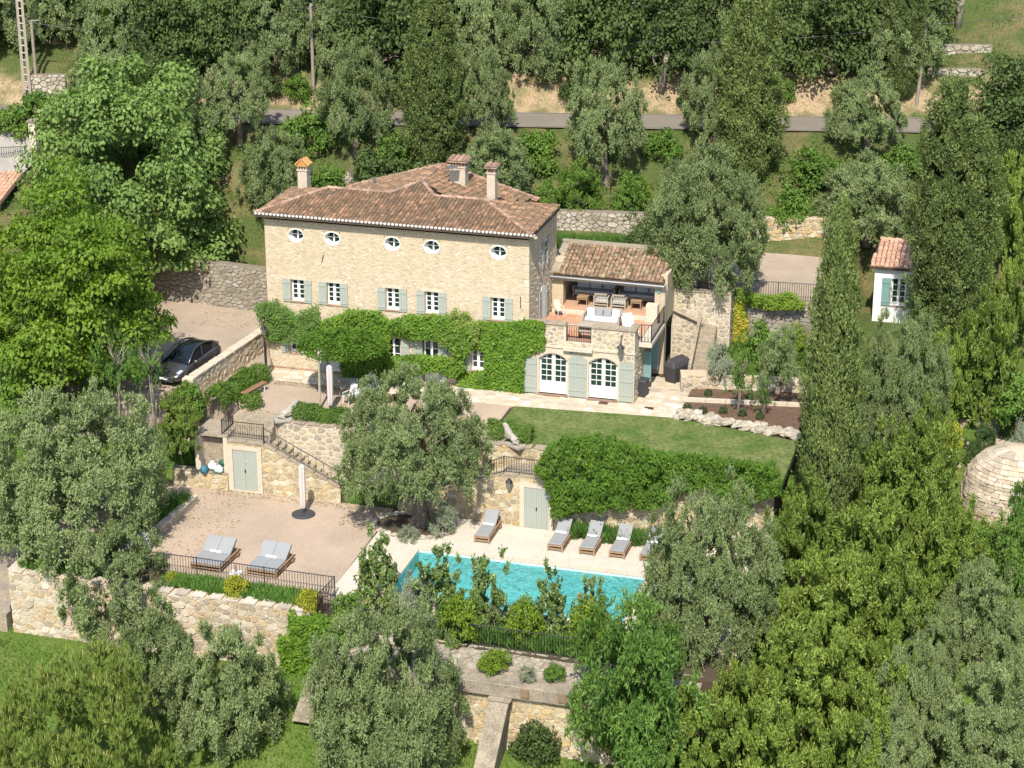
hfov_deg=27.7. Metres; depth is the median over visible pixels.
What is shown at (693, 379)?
bed wall
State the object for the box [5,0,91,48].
olive tree
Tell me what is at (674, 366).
covered barbecue
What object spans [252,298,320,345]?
vine
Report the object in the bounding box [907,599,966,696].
olive tree
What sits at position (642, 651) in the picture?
ash tree
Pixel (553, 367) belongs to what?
glazed door
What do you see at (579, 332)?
terrace bench
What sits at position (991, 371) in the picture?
laurel tree
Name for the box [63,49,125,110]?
olive tree
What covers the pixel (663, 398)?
flagstone path
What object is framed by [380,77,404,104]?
shrub
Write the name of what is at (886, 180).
olive tree
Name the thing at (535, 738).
shrub
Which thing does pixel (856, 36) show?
oak tree
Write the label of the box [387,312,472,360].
wisteria
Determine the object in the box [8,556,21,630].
retaining wall
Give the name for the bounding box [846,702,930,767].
olive tree
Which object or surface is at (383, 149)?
shrub
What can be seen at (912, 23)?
cypress tree
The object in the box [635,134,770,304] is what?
olive tree
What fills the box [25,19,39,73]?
wooden pole
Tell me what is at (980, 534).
shrub
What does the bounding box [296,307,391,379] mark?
wisteria
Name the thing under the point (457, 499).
pool house wall
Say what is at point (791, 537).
laurel tree
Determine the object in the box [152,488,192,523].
iris bed
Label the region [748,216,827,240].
garden wall
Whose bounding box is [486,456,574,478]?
railing
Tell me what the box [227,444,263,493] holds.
shed door
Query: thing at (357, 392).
garden table
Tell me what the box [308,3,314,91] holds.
wooden pole
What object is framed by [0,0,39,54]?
olive tree
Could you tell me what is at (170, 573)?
shrub
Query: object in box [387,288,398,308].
window
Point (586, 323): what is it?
terrace table
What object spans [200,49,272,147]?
olive tree
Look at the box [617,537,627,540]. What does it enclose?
rolled towels
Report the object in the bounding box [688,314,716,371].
stair
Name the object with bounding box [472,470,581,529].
pool house wall
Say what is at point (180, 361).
parked car
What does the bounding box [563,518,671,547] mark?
iris bed
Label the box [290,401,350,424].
hedge
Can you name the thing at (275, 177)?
olive tree
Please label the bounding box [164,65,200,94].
shrub
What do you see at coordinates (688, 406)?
shrub
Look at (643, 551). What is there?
sun lounger
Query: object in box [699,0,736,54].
olive tree
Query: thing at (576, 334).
railing
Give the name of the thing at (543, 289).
terrace door
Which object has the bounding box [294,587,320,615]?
shrub
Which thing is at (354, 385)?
garden chair
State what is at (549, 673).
shrub
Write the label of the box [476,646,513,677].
shrub
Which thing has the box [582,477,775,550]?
pool house wall
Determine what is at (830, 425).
cypress tree
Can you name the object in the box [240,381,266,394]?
long bench
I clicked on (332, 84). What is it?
shrub
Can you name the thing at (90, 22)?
olive tree
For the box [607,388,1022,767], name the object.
thicket undergrowth
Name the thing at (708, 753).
laurel tree
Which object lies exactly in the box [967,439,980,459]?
shrub
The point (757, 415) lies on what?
shrub
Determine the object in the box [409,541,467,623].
magnolia bush
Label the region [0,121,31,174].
side drive
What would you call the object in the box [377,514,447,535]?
olive bed
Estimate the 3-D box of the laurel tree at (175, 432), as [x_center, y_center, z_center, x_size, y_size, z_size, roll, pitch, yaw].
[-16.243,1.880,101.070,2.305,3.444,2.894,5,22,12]
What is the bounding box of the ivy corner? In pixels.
[275,607,350,675]
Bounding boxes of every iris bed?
[16,551,82,576]
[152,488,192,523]
[157,570,319,605]
[166,441,195,463]
[433,620,615,662]
[557,229,627,248]
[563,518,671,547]
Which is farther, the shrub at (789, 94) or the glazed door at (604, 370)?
the shrub at (789, 94)
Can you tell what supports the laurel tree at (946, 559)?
on the hillside
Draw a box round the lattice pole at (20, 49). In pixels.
[15,0,30,95]
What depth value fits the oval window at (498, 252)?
104.01 m
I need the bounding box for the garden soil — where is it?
[501,327,802,521]
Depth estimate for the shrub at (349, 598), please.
90.06 m
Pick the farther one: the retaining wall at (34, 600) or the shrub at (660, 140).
the shrub at (660, 140)
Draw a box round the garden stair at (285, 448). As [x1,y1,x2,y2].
[271,439,343,502]
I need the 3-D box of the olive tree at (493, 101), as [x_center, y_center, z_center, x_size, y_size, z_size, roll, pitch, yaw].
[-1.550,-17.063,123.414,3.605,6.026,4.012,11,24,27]
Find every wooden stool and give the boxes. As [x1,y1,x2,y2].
[577,294,589,305]
[630,298,642,310]
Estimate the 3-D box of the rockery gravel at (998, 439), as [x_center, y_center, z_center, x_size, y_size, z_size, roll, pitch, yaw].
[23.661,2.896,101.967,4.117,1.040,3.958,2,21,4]
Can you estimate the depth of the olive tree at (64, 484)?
94.30 m
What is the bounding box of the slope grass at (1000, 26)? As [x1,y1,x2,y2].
[853,0,1023,96]
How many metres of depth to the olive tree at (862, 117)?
120.82 m
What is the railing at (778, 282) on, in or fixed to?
on the terrace
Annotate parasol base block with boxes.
[229,565,241,575]
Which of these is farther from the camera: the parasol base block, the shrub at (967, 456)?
the shrub at (967, 456)
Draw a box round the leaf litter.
[133,257,813,567]
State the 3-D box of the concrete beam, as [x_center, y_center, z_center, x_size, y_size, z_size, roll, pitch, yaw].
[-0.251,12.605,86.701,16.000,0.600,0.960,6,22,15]
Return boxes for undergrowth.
[0,14,997,66]
[0,169,122,543]
[5,130,1020,238]
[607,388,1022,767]
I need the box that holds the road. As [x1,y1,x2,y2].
[0,106,1022,132]
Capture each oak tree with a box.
[55,0,125,38]
[108,0,189,41]
[117,0,223,85]
[181,0,269,69]
[228,0,309,39]
[308,0,392,62]
[330,0,414,91]
[386,0,473,81]
[387,0,465,50]
[546,0,666,82]
[576,0,639,46]
[622,0,710,80]
[641,0,734,46]
[711,0,806,74]
[777,0,888,82]
[809,0,886,51]
[879,0,963,41]
[964,53,1023,160]
[990,119,1023,214]
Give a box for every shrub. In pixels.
[0,102,38,140]
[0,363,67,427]
[14,88,65,127]
[66,61,84,85]
[135,73,166,94]
[163,570,178,582]
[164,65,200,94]
[168,380,207,418]
[223,573,248,600]
[246,65,284,95]
[278,73,313,101]
[278,95,339,157]
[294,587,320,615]
[311,160,346,189]
[312,74,363,98]
[330,589,368,620]
[348,134,412,183]
[374,132,418,173]
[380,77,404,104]
[391,569,434,622]
[397,523,420,544]
[425,499,459,539]
[438,591,480,648]
[456,76,476,101]
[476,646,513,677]
[504,590,546,650]
[505,716,561,767]
[517,129,561,176]
[517,663,537,682]
[534,177,558,203]
[542,662,566,682]
[550,155,607,218]
[555,69,588,100]
[565,594,612,645]
[610,168,653,210]
[622,205,656,244]
[632,173,653,211]
[639,126,685,164]
[675,80,706,107]
[683,403,691,408]
[699,405,707,413]
[703,337,735,381]
[703,388,711,396]
[719,405,727,413]
[736,317,782,374]
[737,408,746,416]
[744,393,753,399]
[755,410,764,418]
[766,183,815,231]
[779,145,843,195]
[780,75,796,102]
[780,321,808,353]
[782,470,805,518]
[830,79,864,106]
[880,141,924,176]
[941,420,963,449]
[953,524,1002,578]
[957,448,970,466]
[961,438,971,451]
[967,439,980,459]
[974,421,992,439]
[974,424,996,450]
[991,369,1023,430]
[998,415,1014,440]
[1010,417,1023,442]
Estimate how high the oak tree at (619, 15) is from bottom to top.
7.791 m
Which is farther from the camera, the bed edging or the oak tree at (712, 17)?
the oak tree at (712, 17)
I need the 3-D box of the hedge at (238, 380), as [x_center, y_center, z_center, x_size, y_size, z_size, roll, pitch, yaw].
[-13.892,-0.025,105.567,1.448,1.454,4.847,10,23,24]
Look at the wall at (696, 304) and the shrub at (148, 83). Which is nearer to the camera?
the wall at (696, 304)
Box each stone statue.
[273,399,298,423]
[501,422,524,450]
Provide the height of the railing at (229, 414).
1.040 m
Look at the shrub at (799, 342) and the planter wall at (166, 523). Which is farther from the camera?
the shrub at (799, 342)
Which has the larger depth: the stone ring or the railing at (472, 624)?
the stone ring
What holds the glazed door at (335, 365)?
in the stone house
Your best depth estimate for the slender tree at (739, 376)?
101.99 m
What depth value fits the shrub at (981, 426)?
101.97 m
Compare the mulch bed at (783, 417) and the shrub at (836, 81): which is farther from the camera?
the shrub at (836, 81)
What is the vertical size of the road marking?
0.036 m
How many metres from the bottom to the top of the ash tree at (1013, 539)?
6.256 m
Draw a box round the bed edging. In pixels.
[685,397,806,406]
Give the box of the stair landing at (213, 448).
[203,413,276,466]
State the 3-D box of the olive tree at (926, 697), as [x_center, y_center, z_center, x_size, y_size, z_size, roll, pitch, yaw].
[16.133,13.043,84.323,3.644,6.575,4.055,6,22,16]
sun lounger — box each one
[190,534,239,573]
[246,539,294,578]
[474,508,501,543]
[547,517,572,552]
[579,520,603,555]
[609,523,633,559]
[639,526,663,560]
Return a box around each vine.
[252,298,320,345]
[727,285,806,310]
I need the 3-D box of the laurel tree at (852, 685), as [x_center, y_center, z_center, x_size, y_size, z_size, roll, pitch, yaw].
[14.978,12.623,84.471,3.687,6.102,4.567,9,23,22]
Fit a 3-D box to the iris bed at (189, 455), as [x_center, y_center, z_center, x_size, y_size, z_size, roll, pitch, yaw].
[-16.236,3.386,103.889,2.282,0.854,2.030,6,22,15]
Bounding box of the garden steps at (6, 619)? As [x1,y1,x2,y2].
[0,543,23,631]
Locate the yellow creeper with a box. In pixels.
[732,300,749,343]
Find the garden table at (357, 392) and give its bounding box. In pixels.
[352,387,373,397]
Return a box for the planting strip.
[62,569,736,739]
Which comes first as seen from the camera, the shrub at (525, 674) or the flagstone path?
the shrub at (525, 674)
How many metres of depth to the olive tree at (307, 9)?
129.41 m
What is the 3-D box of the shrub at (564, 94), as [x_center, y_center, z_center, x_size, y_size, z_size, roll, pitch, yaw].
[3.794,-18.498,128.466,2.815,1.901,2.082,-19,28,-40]
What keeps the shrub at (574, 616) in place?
on the planting strip
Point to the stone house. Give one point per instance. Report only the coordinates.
(443, 239)
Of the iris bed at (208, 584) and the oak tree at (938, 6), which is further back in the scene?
the oak tree at (938, 6)
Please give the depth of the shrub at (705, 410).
102.80 m
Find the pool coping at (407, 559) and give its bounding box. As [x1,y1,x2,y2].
[380,546,645,624]
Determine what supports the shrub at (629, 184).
on the hillside
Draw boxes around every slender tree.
[87,319,139,433]
[127,324,165,429]
[722,340,756,412]
[748,373,777,415]
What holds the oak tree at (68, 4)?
on the hillside
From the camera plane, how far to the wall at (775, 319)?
109.56 m
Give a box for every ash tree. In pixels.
[564,585,715,767]
[991,479,1023,597]
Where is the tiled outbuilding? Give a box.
[0,170,23,208]
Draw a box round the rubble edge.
[673,408,800,440]
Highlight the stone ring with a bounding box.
[371,511,455,539]
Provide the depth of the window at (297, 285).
107.76 m
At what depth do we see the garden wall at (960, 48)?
129.95 m
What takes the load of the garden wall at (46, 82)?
on the hillside
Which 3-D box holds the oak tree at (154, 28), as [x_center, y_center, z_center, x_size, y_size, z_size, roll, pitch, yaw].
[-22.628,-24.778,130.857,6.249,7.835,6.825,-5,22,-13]
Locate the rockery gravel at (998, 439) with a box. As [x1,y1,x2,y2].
[957,419,1017,466]
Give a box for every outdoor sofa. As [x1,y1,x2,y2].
[573,282,618,297]
[582,305,622,325]
[619,286,654,301]
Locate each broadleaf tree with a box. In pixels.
[0,152,177,402]
[0,628,180,767]
[91,2,119,60]
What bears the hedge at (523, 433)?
on the garden soil
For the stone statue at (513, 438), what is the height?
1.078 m
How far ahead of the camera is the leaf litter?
101.63 m
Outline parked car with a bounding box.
[153,337,221,382]
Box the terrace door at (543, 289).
[541,284,545,318]
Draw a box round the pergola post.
[317,348,329,406]
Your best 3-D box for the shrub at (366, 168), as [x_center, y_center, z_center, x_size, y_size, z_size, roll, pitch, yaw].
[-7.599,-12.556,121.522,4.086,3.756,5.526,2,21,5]
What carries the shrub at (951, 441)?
on the hillside
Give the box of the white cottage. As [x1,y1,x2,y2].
[870,231,920,322]
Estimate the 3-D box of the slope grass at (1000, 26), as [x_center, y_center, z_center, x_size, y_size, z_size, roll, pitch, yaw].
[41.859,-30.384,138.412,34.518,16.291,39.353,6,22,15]
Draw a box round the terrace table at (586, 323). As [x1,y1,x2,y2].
[577,321,593,331]
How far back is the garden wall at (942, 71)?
128.26 m
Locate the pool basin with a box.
[395,550,643,622]
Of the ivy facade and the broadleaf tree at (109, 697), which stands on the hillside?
the broadleaf tree at (109, 697)
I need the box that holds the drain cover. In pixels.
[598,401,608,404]
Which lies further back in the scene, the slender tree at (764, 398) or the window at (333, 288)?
the window at (333, 288)
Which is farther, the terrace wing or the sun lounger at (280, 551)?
the terrace wing
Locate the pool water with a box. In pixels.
[415,553,638,603]
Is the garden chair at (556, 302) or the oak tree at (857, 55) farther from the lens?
the oak tree at (857, 55)
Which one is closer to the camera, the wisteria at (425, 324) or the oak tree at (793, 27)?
the wisteria at (425, 324)
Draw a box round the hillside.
[0,0,1023,767]
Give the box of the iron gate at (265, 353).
[264,341,266,363]
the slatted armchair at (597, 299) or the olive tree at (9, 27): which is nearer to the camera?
the slatted armchair at (597, 299)
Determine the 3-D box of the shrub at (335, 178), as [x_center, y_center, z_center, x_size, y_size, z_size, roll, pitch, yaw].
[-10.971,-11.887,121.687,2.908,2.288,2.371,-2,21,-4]
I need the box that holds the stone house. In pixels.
[253,154,560,392]
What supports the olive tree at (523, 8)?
on the hillside
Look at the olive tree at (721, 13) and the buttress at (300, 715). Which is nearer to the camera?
the buttress at (300, 715)
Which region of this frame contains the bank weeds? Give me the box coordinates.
[0,56,996,107]
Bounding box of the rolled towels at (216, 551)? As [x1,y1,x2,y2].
[210,549,221,552]
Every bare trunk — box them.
[625,0,635,69]
[651,51,668,94]
[954,0,964,28]
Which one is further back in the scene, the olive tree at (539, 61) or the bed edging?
the olive tree at (539, 61)
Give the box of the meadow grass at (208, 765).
[0,636,846,767]
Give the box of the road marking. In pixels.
[0,105,898,130]
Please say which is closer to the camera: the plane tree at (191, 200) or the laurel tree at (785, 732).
the laurel tree at (785, 732)
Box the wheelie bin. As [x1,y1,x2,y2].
[638,376,649,397]
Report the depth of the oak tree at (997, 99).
120.48 m
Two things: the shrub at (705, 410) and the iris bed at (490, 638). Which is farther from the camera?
the shrub at (705, 410)
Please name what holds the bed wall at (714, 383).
on the garden soil
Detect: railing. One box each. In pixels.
[139,549,335,610]
[157,398,181,416]
[221,402,264,441]
[262,427,339,484]
[317,595,387,630]
[340,481,410,509]
[405,614,616,664]
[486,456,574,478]
[566,324,590,342]
[641,305,664,343]
[737,279,822,300]
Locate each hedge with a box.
[202,362,271,409]
[238,389,263,409]
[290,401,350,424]
[484,417,535,444]
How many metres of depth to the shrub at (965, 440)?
101.18 m
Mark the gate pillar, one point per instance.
(29, 121)
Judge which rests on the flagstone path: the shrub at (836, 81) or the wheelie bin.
the wheelie bin
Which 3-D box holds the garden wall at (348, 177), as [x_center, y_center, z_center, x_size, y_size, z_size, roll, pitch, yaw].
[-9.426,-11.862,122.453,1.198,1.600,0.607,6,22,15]
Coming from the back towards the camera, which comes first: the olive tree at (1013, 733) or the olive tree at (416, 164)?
the olive tree at (416, 164)
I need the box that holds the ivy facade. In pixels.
[456,318,546,393]
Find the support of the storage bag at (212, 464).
in the storage niche
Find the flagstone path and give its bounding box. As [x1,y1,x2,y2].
[264,368,688,417]
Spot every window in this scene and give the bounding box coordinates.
[288,228,303,242]
[291,331,299,350]
[292,279,303,300]
[324,231,339,245]
[328,283,339,303]
[384,237,400,250]
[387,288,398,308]
[423,240,439,253]
[426,292,437,312]
[472,350,483,369]
[490,245,506,259]
[492,297,504,318]
[544,238,546,263]
[891,279,905,304]
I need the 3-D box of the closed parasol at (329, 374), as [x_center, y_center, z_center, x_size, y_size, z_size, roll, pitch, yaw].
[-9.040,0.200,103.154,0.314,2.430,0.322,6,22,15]
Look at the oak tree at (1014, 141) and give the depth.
117.70 m
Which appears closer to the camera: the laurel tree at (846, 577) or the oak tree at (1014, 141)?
the laurel tree at (846, 577)
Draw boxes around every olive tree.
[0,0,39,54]
[0,375,173,581]
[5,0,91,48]
[55,517,171,657]
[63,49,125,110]
[71,0,168,68]
[117,594,202,723]
[157,617,293,767]
[171,74,233,153]
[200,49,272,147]
[220,0,320,75]
[234,121,311,210]
[274,0,340,50]
[284,0,361,75]
[298,579,470,767]
[312,34,395,158]
[330,354,495,527]
[411,157,439,168]
[449,0,527,75]
[451,119,534,192]
[456,46,518,133]
[498,0,582,83]
[498,0,586,50]
[564,52,648,186]
[586,0,668,69]
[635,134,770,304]
[636,463,787,671]
[677,40,729,148]
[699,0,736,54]
[755,321,803,395]
[778,0,844,47]
[813,147,920,247]
[822,64,908,152]
[843,0,947,82]
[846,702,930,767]
[856,295,954,456]
[865,633,951,767]
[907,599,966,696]
[924,647,1023,767]
[940,550,1023,674]
[960,706,1023,767]
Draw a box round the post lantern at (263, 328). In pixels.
[260,324,266,364]
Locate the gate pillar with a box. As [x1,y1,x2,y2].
[26,118,39,151]
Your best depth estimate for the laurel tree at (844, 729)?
80.74 m
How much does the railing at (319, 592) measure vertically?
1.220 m
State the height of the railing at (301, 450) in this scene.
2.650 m
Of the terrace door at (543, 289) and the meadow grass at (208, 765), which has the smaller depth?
the meadow grass at (208, 765)
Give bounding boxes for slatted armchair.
[593,292,610,306]
[611,294,628,309]
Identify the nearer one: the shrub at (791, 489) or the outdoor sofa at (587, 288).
the shrub at (791, 489)
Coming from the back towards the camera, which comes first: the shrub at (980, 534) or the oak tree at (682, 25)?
the oak tree at (682, 25)
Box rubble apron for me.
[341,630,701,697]
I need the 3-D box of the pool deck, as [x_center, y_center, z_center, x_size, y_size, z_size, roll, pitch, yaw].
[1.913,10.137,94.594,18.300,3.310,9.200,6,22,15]
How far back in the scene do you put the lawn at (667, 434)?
100.91 m
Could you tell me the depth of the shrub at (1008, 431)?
101.82 m
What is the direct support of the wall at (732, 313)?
on the terrace
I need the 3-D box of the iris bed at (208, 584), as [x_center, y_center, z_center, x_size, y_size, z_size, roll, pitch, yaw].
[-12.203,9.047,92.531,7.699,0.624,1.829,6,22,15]
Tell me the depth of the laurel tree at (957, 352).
101.06 m
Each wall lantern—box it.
[505,477,512,489]
[617,335,624,354]
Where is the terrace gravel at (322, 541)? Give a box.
[22,476,393,602]
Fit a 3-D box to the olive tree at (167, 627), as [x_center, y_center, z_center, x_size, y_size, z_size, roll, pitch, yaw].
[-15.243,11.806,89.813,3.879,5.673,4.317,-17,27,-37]
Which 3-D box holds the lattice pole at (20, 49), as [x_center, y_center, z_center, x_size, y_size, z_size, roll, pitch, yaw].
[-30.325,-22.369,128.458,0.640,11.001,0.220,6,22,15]
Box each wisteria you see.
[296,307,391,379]
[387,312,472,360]
[388,352,465,378]
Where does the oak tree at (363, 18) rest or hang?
on the hillside
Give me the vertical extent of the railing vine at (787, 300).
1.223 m
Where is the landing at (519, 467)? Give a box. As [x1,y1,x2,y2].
[505,462,581,477]
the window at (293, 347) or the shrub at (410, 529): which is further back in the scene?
the window at (293, 347)
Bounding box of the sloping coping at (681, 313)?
[673,308,704,325]
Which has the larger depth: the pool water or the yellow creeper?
the yellow creeper
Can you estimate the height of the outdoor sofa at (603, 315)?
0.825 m
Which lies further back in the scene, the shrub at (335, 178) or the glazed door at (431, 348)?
the shrub at (335, 178)
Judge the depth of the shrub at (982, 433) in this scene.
101.15 m
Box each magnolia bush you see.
[353,522,399,616]
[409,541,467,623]
[466,544,512,629]
[534,557,573,636]
[573,572,608,641]
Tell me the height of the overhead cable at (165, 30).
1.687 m
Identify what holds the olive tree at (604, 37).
on the hillside
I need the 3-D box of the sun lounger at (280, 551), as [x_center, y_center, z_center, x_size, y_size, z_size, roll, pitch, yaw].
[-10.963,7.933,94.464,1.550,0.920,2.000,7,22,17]
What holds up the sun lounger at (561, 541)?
on the pool deck
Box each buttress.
[292,672,326,722]
[473,695,511,767]
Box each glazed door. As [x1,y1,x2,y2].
[329,352,340,371]
[387,337,399,374]
[424,340,438,380]
[540,353,566,393]
[589,358,617,398]
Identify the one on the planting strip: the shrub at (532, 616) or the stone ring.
the shrub at (532, 616)
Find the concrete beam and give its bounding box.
[326,651,692,721]
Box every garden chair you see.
[343,382,357,406]
[553,299,563,316]
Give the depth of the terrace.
113.57 m
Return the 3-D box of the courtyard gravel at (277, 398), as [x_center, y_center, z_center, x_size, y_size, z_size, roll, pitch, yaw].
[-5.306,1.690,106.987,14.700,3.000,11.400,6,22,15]
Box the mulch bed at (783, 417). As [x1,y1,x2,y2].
[682,389,811,430]
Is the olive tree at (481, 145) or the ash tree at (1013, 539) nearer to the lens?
the ash tree at (1013, 539)
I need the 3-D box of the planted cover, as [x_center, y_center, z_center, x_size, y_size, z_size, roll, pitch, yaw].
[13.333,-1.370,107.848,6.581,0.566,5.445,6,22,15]
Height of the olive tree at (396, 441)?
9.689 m
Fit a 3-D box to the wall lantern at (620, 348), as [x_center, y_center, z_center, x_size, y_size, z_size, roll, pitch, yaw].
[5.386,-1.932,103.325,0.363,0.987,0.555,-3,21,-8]
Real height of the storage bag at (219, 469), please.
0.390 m
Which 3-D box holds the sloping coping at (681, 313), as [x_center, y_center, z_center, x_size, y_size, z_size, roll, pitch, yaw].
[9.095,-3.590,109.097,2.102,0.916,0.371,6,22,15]
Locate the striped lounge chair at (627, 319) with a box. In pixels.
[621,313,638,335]
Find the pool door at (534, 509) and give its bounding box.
[519,482,553,530]
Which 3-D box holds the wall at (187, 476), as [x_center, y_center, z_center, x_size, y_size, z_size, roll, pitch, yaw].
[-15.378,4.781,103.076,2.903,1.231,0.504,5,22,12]
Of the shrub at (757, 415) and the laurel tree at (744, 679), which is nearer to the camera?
the laurel tree at (744, 679)
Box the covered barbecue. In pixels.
[664,354,689,382]
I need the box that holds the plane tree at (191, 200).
[12,50,244,292]
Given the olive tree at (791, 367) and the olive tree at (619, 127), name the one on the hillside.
the olive tree at (619, 127)
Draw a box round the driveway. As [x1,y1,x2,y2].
[23,299,274,440]
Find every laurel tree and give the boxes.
[63,320,122,396]
[154,391,201,456]
[657,680,742,767]
[702,642,797,767]
[726,684,834,767]
[737,575,801,677]
[754,610,862,763]
[761,463,848,592]
[778,543,887,682]
[809,681,891,767]
[820,484,930,622]
[831,617,928,759]
[847,413,964,546]
[850,544,959,672]
[897,485,996,610]
[903,391,965,523]
[916,325,968,438]
[951,282,1022,424]
[982,144,1023,279]
[985,241,1023,352]
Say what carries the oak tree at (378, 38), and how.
on the hillside
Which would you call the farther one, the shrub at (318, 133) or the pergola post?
the shrub at (318, 133)
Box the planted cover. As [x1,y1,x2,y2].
[707,339,810,378]
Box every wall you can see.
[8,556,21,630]
[8,567,313,666]
[30,74,66,95]
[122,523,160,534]
[151,252,267,310]
[155,494,197,534]
[172,465,228,490]
[182,327,268,423]
[227,437,342,502]
[278,419,394,486]
[332,674,693,765]
[342,168,354,186]
[394,432,583,493]
[398,479,471,519]
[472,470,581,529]
[532,430,784,519]
[557,209,646,235]
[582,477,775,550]
[670,286,731,358]
[680,370,707,392]
[707,373,806,392]
[729,296,734,344]
[743,303,818,348]
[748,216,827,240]
[927,67,986,76]
[931,43,992,55]
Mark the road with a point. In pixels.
(277, 116)
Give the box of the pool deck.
[328,511,769,661]
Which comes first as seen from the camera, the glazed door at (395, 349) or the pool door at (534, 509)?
the pool door at (534, 509)
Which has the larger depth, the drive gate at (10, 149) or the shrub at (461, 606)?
the drive gate at (10, 149)
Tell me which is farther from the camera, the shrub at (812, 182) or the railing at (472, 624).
the shrub at (812, 182)
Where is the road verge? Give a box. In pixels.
[42,124,716,149]
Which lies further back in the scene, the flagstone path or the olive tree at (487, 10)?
the olive tree at (487, 10)
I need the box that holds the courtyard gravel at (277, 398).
[231,372,510,440]
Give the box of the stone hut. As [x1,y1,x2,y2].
[959,442,1023,526]
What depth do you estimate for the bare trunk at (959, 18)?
132.28 m
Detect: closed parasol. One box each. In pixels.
[292,464,314,519]
[326,365,332,408]
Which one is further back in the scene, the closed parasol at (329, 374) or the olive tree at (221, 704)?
the closed parasol at (329, 374)
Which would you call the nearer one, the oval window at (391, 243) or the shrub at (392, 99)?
the oval window at (391, 243)
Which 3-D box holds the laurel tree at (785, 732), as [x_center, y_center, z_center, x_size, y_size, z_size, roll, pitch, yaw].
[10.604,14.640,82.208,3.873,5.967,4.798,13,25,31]
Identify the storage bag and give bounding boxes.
[199,465,208,472]
[207,460,216,469]
[213,465,223,473]
[218,459,223,465]
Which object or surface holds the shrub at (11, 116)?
on the hillside
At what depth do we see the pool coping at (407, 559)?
94.97 m
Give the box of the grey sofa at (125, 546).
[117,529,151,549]
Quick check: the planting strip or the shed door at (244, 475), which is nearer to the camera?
the planting strip
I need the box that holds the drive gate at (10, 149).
[0,146,24,157]
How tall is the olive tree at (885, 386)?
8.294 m
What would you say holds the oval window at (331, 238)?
in the stone house
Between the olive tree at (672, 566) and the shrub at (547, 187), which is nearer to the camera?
the olive tree at (672, 566)
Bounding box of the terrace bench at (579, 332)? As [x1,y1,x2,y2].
[578,329,590,338]
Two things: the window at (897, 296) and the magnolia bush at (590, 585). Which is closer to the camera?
the magnolia bush at (590, 585)
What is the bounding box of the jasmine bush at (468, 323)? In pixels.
[437,307,481,352]
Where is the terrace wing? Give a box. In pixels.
[523,238,676,403]
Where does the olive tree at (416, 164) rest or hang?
on the hillside
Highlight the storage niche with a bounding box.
[195,419,234,477]
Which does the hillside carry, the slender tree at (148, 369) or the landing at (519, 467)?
the slender tree at (148, 369)
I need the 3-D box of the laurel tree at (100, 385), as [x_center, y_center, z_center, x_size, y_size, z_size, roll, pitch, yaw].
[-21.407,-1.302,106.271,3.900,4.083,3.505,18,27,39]
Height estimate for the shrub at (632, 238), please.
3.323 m
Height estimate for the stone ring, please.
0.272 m
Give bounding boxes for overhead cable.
[36,6,308,31]
[314,7,923,42]
[931,16,1023,24]
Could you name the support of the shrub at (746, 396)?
on the mulch bed at (783, 417)
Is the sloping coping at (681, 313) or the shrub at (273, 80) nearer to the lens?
the sloping coping at (681, 313)
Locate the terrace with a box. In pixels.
[688,251,821,303]
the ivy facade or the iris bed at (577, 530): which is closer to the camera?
the iris bed at (577, 530)
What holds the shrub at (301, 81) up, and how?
on the hillside
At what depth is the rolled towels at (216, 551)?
95.10 m
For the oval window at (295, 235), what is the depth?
106.74 m
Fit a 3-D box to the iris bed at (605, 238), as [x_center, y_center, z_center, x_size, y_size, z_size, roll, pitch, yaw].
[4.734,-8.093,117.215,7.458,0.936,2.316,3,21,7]
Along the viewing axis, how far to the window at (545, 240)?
106.58 m
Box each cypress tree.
[394,0,466,166]
[711,0,791,179]
[794,189,869,526]
[880,0,930,99]
[897,67,1011,364]
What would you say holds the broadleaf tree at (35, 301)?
on the hillside
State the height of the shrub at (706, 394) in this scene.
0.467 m
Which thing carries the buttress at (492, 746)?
on the hillside
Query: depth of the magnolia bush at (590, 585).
87.86 m
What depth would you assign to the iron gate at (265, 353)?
107.67 m
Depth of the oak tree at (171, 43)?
128.09 m
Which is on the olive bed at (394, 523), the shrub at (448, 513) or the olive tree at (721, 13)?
the shrub at (448, 513)
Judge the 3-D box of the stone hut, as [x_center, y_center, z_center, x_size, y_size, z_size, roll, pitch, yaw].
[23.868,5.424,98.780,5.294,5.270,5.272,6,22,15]
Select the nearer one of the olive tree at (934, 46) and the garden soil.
the garden soil
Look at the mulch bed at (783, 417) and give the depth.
103.58 m
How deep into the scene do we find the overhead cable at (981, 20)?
125.41 m
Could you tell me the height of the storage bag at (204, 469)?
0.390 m
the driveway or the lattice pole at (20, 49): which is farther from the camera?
the lattice pole at (20, 49)
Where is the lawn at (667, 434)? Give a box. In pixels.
[505,406,797,495]
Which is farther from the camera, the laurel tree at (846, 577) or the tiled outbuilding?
the tiled outbuilding
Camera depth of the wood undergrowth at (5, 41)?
132.59 m
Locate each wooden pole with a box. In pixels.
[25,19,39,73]
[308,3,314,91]
[915,21,927,106]
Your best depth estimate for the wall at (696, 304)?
109.04 m

